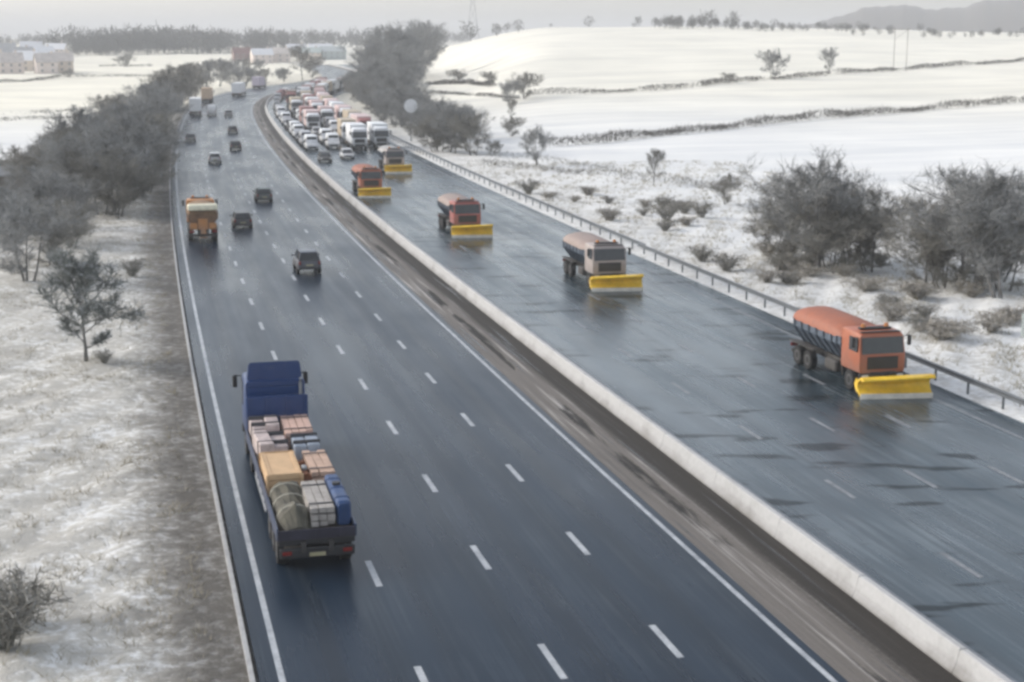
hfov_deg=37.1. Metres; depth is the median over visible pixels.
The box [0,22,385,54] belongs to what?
woods
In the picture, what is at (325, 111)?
lorry
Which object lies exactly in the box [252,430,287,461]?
wrapped pallet
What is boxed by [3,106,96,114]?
hedge
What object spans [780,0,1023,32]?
hills
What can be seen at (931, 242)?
bare tree
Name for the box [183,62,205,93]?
bare tree
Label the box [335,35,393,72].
bare tree
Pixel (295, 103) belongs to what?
lorry
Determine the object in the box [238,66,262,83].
bare tree
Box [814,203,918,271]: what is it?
bare tree
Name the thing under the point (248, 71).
bare tree
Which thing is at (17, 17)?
sky
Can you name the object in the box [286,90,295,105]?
lorry
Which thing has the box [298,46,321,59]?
house
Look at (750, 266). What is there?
grass
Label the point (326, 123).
van
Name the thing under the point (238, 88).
lorry
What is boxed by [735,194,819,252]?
bare tree
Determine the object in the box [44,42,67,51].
house
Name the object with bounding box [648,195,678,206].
shrub
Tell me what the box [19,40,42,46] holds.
house
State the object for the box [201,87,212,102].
lorry
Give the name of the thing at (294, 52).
bare tree
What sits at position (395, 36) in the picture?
bare tree
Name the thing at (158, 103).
bare tree
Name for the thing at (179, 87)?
bare tree
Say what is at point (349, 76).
bare tree
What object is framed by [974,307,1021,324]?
shrub
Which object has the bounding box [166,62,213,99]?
bare tree
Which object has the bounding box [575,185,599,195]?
shrub
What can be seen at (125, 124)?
bare tree
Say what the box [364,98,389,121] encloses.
bare tree
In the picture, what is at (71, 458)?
grass
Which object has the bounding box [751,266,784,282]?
shrub
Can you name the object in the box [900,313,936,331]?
shrub
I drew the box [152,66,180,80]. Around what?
bare tree
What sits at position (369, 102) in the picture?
bare tree
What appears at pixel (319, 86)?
lorry
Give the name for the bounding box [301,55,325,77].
bare tree
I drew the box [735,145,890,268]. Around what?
bare tree
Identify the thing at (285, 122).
car
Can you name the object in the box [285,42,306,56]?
house
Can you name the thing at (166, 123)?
bare tree
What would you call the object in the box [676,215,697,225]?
shrub
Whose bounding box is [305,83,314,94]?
lorry
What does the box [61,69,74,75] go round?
bare tree
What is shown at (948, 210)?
bare tree
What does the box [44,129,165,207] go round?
bare tree
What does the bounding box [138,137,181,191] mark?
bare tree
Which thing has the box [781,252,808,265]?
shrub
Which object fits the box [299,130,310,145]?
van
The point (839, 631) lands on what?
central reserve
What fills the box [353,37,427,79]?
bare tree
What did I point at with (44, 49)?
house
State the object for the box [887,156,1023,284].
bare tree
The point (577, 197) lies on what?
shrub
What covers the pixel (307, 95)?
lorry
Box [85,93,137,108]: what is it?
bare tree
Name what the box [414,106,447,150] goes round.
bare tree
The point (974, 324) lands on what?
shrub
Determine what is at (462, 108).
bare tree
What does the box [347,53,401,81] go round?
bare tree
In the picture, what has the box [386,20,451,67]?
bare tree
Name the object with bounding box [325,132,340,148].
van
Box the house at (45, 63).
[33,51,58,73]
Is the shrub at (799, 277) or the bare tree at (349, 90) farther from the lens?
the bare tree at (349, 90)
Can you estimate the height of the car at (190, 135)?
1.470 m
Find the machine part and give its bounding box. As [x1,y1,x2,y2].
[297,460,312,480]
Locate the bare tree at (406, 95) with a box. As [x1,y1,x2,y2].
[380,87,429,126]
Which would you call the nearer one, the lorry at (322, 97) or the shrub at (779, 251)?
the shrub at (779, 251)
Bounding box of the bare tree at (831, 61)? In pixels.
[818,46,838,72]
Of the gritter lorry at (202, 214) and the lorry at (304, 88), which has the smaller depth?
the gritter lorry at (202, 214)
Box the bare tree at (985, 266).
[901,163,1023,298]
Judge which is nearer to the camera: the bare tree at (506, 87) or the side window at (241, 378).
the side window at (241, 378)
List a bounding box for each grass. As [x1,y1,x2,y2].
[0,190,223,681]
[451,159,1023,406]
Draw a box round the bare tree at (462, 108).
[456,105,486,136]
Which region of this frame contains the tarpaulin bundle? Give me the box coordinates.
[269,481,311,530]
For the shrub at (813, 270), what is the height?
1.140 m
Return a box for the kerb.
[169,111,254,681]
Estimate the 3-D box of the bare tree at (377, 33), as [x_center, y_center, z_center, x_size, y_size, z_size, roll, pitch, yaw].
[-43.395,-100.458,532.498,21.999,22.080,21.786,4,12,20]
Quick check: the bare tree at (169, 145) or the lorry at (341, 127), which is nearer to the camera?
the bare tree at (169, 145)
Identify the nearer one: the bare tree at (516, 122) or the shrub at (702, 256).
the shrub at (702, 256)
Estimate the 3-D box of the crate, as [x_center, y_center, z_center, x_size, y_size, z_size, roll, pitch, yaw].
[-8.362,4.760,55.144,1.300,0.775,3.200,-3,12,-14]
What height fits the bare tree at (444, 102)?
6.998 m
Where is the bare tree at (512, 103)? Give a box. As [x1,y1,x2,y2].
[506,98,517,115]
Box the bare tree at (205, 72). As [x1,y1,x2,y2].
[196,60,221,86]
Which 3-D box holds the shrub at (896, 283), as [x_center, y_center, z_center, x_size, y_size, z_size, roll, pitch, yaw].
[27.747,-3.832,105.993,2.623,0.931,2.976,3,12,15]
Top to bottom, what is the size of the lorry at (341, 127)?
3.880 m
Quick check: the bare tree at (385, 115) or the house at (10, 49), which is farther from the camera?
the house at (10, 49)
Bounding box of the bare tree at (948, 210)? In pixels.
[909,184,1019,271]
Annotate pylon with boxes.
[466,0,478,41]
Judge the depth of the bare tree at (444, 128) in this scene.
231.57 m
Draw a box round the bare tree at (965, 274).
[915,197,1023,290]
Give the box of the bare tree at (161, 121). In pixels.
[102,108,190,168]
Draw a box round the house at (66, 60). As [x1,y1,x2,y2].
[48,50,73,72]
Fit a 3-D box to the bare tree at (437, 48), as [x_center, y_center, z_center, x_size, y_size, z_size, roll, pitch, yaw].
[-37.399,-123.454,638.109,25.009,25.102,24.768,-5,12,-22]
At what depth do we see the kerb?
56.91 m
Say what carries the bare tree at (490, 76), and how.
on the ground at (890, 146)
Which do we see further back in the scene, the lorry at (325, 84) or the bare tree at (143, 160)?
the lorry at (325, 84)
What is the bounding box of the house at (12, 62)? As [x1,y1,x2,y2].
[0,50,24,73]
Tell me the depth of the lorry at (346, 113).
285.43 m
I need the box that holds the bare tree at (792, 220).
[753,166,858,256]
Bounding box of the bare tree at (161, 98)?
[120,92,183,133]
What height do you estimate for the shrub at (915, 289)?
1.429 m
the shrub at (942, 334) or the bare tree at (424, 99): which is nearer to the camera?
the shrub at (942, 334)
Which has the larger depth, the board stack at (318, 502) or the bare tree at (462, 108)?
the bare tree at (462, 108)
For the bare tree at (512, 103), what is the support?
on the ground at (890, 146)
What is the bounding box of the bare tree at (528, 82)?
[507,70,545,98]
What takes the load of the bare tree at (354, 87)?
on the ground at (890, 146)
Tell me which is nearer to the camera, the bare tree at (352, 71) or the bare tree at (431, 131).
the bare tree at (431, 131)
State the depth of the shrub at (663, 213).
145.63 m
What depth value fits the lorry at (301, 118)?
298.16 m
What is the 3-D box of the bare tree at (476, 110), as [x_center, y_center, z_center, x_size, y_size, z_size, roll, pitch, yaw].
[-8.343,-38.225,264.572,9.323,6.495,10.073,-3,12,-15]
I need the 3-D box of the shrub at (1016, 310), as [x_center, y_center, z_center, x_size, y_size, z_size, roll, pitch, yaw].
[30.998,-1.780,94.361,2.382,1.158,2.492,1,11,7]
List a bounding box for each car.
[184,133,196,141]
[207,152,221,162]
[224,110,232,116]
[227,125,237,133]
[229,140,241,149]
[230,211,252,228]
[253,187,272,201]
[284,119,292,127]
[291,248,320,273]
[311,127,320,133]
[317,151,332,162]
[340,148,354,158]
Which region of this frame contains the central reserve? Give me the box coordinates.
[253,65,961,681]
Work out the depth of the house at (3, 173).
169.06 m
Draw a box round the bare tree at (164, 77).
[141,72,182,94]
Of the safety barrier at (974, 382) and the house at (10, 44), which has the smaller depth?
the safety barrier at (974, 382)
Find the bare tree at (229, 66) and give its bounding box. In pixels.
[213,57,242,82]
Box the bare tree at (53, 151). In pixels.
[22,124,139,206]
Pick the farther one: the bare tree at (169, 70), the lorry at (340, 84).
the lorry at (340, 84)
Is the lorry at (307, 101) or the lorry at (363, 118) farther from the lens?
the lorry at (307, 101)
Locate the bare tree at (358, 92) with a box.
[351,78,387,112]
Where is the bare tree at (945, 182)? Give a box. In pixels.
[930,166,1023,281]
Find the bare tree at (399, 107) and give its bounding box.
[388,97,416,135]
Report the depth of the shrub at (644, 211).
150.36 m
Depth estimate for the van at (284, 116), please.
307.40 m
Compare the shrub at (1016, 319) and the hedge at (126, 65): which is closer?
the shrub at (1016, 319)
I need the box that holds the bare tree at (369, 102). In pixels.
[356,90,383,115]
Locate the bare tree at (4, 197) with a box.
[0,180,39,252]
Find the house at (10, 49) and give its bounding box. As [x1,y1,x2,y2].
[2,45,32,51]
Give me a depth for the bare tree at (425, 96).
327.10 m
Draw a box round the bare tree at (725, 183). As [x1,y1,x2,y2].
[709,171,742,204]
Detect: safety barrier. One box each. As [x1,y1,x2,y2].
[337,98,645,253]
[637,242,1023,408]
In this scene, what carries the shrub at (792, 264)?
on the ground at (890, 146)
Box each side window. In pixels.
[241,378,242,403]
[849,335,857,351]
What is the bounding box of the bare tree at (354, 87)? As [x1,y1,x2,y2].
[344,75,375,108]
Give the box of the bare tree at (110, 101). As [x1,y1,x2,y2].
[98,93,163,116]
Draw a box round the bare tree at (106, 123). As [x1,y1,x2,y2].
[63,111,150,143]
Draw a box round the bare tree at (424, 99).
[414,95,454,109]
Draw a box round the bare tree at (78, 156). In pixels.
[61,145,182,214]
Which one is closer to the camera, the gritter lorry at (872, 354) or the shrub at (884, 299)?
the gritter lorry at (872, 354)
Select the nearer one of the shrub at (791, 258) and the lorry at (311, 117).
the shrub at (791, 258)
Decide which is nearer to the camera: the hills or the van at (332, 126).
the van at (332, 126)
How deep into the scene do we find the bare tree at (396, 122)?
285.75 m
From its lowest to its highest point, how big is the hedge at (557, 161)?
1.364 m
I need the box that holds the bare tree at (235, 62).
[231,59,245,69]
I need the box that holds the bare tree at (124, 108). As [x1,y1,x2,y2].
[95,99,152,133]
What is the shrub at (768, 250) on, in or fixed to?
on the ground at (890, 146)
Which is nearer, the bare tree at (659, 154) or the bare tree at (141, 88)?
the bare tree at (659, 154)
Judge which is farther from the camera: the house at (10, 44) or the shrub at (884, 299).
the house at (10, 44)
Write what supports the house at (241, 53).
on the ground at (890, 146)
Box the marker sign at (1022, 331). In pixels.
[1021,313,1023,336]
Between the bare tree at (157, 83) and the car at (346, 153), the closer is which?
the car at (346, 153)
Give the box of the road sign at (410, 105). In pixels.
[404,99,417,140]
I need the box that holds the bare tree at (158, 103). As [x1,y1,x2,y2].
[99,89,198,136]
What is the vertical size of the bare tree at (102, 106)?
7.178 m
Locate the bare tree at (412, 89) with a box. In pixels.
[378,81,431,121]
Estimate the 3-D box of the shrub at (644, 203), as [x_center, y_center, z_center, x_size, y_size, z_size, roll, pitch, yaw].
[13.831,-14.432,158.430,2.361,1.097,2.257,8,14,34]
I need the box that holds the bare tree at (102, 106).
[91,99,135,116]
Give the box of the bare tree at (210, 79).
[197,74,219,86]
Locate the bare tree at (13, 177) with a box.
[0,162,94,209]
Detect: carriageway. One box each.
[171,65,847,681]
[268,65,1023,681]
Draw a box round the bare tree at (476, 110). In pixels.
[464,102,487,119]
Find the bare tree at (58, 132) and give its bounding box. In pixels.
[34,124,85,174]
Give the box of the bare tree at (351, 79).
[341,77,357,98]
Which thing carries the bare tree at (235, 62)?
on the ground at (890, 146)
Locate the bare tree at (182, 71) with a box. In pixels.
[172,64,197,90]
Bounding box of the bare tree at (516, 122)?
[499,114,525,135]
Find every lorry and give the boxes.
[182,195,217,240]
[189,97,202,115]
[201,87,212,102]
[231,82,246,96]
[232,360,356,563]
[252,76,266,88]
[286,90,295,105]
[289,97,303,115]
[299,87,309,94]
[299,106,313,125]
[300,91,310,105]
[302,85,311,93]
[303,94,314,105]
[303,109,321,129]
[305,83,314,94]
[306,97,318,105]
[309,99,322,109]
[313,85,324,91]
[315,90,325,96]
[316,83,326,92]
[317,93,329,98]
[318,105,335,126]
[320,81,332,93]
[320,95,332,104]
[324,98,338,104]
[326,79,338,92]
[330,101,343,112]
[334,104,351,119]
[336,77,344,89]
[337,118,355,143]
[342,109,360,117]
[346,122,369,149]
[350,113,370,126]
[351,164,390,197]
[367,121,390,148]
[378,145,411,173]
[437,193,492,237]
[561,232,643,291]
[789,306,935,399]
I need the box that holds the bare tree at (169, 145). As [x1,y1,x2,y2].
[143,125,184,170]
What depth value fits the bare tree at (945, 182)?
109.16 m
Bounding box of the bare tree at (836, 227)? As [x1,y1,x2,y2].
[778,200,900,273]
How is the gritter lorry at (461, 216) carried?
on the carriageway at (894, 527)
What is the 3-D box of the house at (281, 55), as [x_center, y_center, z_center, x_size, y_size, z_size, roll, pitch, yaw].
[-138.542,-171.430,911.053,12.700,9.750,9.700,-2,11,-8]
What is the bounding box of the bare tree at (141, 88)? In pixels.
[112,80,186,126]
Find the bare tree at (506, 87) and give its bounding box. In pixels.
[498,78,527,102]
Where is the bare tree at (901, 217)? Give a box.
[869,191,970,283]
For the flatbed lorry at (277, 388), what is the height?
4.100 m
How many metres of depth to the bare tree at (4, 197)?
116.40 m
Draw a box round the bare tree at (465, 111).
[430,101,480,152]
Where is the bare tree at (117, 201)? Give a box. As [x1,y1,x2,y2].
[68,151,165,218]
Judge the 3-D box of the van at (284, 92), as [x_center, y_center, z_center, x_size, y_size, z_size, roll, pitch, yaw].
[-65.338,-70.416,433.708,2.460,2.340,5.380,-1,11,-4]
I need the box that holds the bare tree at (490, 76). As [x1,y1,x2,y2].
[480,71,498,82]
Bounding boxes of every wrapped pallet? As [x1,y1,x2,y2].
[249,415,279,440]
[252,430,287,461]
[290,432,319,460]
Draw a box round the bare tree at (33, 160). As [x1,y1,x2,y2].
[0,130,101,201]
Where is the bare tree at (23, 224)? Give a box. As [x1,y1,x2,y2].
[0,192,98,280]
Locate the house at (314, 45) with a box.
[307,42,332,46]
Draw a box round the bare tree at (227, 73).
[217,67,246,83]
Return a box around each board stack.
[280,414,312,447]
[301,480,334,526]
[302,450,334,483]
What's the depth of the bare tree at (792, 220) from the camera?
119.16 m
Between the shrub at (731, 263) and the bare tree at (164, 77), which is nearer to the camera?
the shrub at (731, 263)
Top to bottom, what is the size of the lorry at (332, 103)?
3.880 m
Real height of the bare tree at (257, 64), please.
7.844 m
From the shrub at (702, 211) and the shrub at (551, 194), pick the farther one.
the shrub at (551, 194)
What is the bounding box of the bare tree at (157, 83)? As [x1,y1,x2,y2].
[125,79,179,108]
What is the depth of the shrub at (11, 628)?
43.04 m
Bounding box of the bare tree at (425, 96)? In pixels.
[393,83,436,115]
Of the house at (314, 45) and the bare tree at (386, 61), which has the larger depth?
the house at (314, 45)
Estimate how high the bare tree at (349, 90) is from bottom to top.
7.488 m
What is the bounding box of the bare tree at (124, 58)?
[112,52,136,66]
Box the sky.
[0,0,994,38]
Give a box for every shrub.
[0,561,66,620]
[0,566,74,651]
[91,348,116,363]
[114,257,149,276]
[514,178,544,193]
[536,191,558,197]
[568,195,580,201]
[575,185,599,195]
[592,206,626,220]
[599,195,616,203]
[634,206,650,215]
[635,199,654,206]
[647,202,684,220]
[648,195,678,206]
[651,218,679,230]
[659,199,690,208]
[670,198,701,213]
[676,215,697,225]
[683,199,717,217]
[683,244,718,261]
[704,250,745,271]
[751,239,781,256]
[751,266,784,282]
[760,256,813,270]
[761,251,801,270]
[764,240,801,258]
[776,272,795,283]
[777,266,812,284]
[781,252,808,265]
[787,264,831,276]
[797,250,827,265]
[832,262,860,275]
[837,273,897,292]
[867,250,898,264]
[869,299,918,321]
[871,298,913,310]
[872,295,899,303]
[876,292,906,302]
[894,279,928,288]
[897,279,939,299]
[899,284,942,294]
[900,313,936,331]
[905,317,979,340]
[907,301,942,317]
[918,315,982,335]
[923,316,971,337]
[949,279,970,291]
[952,277,992,293]
[960,287,983,297]
[969,310,1020,333]
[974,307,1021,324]
[996,303,1023,319]
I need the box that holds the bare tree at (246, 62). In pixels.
[241,58,251,77]
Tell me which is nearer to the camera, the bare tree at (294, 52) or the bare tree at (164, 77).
the bare tree at (164, 77)
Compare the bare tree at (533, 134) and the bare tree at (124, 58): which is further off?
the bare tree at (124, 58)
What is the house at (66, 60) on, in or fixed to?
on the ground at (890, 146)
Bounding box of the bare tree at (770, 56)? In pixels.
[755,48,790,77]
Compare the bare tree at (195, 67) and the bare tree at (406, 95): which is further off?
the bare tree at (195, 67)
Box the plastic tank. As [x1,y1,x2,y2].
[324,474,350,524]
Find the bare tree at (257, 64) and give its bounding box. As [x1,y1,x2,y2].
[251,58,264,70]
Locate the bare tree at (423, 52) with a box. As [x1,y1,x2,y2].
[404,27,442,74]
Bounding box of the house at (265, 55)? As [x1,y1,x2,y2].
[249,47,273,63]
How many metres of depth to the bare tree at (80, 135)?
167.90 m
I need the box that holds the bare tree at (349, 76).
[339,72,361,92]
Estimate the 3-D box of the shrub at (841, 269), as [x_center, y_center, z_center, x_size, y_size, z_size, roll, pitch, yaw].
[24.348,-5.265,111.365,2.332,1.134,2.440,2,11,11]
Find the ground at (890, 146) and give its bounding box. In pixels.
[0,26,1023,681]
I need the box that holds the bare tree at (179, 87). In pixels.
[136,71,196,118]
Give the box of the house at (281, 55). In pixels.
[272,46,290,62]
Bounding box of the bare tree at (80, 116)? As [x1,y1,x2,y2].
[40,103,117,136]
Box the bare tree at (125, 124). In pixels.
[66,109,166,190]
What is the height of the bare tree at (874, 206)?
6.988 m
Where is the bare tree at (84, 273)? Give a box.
[27,238,148,361]
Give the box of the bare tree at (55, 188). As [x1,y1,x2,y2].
[1,169,109,236]
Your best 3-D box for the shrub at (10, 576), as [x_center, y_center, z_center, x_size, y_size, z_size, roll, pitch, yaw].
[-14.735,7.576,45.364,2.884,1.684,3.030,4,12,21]
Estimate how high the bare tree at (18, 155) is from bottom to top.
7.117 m
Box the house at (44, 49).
[27,44,54,52]
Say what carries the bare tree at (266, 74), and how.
on the ground at (890, 146)
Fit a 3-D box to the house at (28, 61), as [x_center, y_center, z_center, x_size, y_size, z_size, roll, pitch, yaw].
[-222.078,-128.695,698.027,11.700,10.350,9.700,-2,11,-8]
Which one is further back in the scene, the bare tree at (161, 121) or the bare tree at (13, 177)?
the bare tree at (161, 121)
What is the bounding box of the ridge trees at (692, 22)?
[412,9,1023,41]
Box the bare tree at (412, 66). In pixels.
[390,62,432,88]
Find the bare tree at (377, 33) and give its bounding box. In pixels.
[356,23,408,65]
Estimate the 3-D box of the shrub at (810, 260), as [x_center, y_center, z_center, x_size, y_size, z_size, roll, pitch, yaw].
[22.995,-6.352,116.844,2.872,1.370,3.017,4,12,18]
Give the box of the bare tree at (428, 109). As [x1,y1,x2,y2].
[401,100,460,146]
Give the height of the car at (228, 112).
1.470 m
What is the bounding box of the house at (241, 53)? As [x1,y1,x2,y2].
[231,46,250,60]
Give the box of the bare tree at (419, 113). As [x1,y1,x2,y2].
[403,103,439,141]
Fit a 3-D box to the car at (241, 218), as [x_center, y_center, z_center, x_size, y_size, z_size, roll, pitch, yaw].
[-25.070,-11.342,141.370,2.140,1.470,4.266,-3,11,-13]
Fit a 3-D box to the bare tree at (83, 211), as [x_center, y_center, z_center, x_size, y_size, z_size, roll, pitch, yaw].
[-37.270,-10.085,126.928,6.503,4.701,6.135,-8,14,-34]
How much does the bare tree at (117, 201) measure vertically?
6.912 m
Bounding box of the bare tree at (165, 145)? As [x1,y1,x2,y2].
[110,119,196,191]
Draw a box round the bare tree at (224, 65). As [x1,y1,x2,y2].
[209,58,238,85]
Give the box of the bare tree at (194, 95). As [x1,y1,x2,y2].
[184,83,201,96]
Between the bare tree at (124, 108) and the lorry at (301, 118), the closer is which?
the bare tree at (124, 108)
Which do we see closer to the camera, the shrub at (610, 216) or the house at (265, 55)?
the shrub at (610, 216)
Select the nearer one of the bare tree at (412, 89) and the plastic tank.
the plastic tank
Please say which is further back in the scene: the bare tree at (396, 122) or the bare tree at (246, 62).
the bare tree at (246, 62)
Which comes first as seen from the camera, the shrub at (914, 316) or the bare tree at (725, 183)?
the shrub at (914, 316)
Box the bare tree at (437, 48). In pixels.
[408,19,448,66]
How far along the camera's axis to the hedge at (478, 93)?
412.94 m
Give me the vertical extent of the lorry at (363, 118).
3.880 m
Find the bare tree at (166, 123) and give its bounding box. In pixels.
[114,109,183,160]
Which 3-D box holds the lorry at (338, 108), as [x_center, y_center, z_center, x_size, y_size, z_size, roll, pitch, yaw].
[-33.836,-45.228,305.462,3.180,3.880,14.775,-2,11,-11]
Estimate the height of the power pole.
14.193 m
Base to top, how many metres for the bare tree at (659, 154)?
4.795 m
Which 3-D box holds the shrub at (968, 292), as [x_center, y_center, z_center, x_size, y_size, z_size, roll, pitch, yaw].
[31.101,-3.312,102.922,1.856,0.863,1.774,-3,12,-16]
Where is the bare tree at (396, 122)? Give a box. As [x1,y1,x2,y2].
[384,106,421,131]
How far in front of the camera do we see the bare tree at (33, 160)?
153.49 m
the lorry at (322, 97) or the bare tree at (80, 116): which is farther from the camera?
the lorry at (322, 97)
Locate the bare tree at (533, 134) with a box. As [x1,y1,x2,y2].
[515,122,554,163]
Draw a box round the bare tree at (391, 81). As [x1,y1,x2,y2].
[367,65,426,115]
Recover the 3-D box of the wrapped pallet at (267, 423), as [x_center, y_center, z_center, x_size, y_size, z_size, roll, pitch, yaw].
[-9.900,3.536,60.973,1.140,0.882,1.695,-3,12,-14]
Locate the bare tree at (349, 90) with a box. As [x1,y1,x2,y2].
[341,78,367,103]
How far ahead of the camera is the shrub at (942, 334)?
87.47 m
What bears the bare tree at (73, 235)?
on the ground at (890, 146)
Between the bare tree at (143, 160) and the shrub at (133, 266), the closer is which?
the shrub at (133, 266)
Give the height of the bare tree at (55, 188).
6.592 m
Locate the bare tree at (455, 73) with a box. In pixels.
[445,69,467,80]
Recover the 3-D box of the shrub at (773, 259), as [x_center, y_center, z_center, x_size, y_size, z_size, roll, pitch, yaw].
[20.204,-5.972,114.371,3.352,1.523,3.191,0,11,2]
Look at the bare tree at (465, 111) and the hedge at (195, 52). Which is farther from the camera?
the hedge at (195, 52)
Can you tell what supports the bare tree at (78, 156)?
on the ground at (890, 146)
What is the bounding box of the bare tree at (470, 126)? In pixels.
[444,111,497,155]
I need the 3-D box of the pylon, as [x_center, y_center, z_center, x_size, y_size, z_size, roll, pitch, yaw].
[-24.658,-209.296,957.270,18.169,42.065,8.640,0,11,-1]
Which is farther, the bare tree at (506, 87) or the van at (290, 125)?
the bare tree at (506, 87)
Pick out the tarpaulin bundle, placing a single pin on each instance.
(289, 508)
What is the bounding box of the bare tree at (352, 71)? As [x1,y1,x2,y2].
[337,69,359,95]
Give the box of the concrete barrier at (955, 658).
[265,64,1012,681]
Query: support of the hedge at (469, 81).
on the ground at (890, 146)
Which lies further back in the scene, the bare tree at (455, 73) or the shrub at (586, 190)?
the bare tree at (455, 73)
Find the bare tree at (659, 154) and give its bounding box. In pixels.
[645,149,667,184]
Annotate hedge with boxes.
[0,72,196,82]
[0,115,92,120]
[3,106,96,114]
[99,64,151,65]
[166,52,230,53]
[426,77,496,86]
[431,90,521,99]
[465,157,784,192]
[485,149,619,171]
[530,57,1023,93]
[548,95,1023,145]
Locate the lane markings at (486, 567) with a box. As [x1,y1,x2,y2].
[176,65,837,681]
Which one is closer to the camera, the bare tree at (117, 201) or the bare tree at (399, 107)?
the bare tree at (117, 201)
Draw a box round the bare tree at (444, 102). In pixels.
[420,98,455,107]
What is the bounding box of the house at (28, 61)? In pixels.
[13,48,39,70]
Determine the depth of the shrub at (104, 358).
81.32 m
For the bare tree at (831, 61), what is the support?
on the ground at (890, 146)
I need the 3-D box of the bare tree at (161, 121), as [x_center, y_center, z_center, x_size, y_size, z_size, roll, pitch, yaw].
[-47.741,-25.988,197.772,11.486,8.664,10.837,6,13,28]
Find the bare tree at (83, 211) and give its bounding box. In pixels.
[28,195,102,247]
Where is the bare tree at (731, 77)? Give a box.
[718,72,737,82]
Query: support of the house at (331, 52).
on the ground at (890, 146)
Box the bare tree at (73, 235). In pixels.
[9,206,101,264]
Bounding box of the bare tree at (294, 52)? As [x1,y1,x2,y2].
[289,43,310,79]
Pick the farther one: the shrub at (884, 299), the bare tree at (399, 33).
the bare tree at (399, 33)
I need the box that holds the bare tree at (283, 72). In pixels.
[275,67,294,81]
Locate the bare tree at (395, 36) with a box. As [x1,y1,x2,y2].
[363,21,434,61]
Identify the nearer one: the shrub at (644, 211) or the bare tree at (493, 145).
the shrub at (644, 211)
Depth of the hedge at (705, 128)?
293.95 m
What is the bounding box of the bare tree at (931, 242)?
[869,209,1015,288]
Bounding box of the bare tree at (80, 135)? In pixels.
[34,127,153,192]
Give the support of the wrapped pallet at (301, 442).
on the flatbed lorry at (277, 388)
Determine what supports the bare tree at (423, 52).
on the ground at (890, 146)
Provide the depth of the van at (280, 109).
330.92 m
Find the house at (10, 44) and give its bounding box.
[0,41,15,51]
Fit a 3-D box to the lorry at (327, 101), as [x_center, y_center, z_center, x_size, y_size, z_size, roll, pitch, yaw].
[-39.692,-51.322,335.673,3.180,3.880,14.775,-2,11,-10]
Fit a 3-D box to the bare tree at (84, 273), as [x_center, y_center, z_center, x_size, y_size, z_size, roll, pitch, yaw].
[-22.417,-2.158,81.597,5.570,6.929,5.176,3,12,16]
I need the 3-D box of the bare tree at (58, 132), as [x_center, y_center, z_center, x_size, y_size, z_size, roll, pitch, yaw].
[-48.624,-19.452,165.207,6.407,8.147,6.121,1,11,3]
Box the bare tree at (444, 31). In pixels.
[405,19,447,66]
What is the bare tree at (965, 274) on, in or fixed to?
on the ground at (890, 146)
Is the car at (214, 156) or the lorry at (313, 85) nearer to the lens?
the car at (214, 156)
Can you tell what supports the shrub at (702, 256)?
on the ground at (890, 146)
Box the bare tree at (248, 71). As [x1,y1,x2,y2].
[231,68,258,83]
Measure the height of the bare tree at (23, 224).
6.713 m
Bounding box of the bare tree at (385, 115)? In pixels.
[375,102,405,127]
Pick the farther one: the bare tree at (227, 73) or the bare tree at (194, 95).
the bare tree at (227, 73)
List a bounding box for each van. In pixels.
[206,105,216,115]
[273,93,281,101]
[276,106,286,117]
[279,89,285,97]
[280,112,292,124]
[289,121,299,134]
[292,124,305,137]
[295,109,298,120]
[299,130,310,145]
[304,134,319,150]
[319,128,330,143]
[324,117,334,127]
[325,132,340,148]
[328,120,336,131]
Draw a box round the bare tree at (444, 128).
[417,103,488,152]
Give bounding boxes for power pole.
[893,27,909,70]
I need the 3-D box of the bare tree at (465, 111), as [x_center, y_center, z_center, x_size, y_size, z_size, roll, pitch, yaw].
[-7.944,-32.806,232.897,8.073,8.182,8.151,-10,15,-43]
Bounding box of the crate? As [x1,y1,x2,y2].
[259,450,303,495]
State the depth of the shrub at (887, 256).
118.12 m
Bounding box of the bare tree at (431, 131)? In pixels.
[403,111,455,151]
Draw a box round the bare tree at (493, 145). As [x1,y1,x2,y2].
[485,139,503,153]
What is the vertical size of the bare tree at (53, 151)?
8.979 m
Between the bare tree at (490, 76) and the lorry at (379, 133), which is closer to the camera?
the lorry at (379, 133)
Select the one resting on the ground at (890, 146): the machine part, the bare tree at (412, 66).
the bare tree at (412, 66)
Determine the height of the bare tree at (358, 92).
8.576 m
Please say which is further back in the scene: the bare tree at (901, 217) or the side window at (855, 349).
the bare tree at (901, 217)
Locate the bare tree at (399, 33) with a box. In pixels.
[383,27,411,53]
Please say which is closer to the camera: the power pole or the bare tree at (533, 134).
the bare tree at (533, 134)
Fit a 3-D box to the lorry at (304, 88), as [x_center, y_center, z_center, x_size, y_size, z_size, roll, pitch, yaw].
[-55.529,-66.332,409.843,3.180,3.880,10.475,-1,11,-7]
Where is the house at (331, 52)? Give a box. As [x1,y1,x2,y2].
[320,44,346,58]
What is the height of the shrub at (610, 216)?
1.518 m
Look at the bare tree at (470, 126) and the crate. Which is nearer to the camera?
the crate
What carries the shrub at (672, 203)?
on the ground at (890, 146)
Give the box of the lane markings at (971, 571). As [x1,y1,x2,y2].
[271,93,1023,681]
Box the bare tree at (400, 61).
[382,49,436,85]
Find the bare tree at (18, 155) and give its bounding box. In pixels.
[0,139,77,200]
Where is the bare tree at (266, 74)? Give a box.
[254,68,275,82]
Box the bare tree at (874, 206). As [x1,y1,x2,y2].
[798,177,914,262]

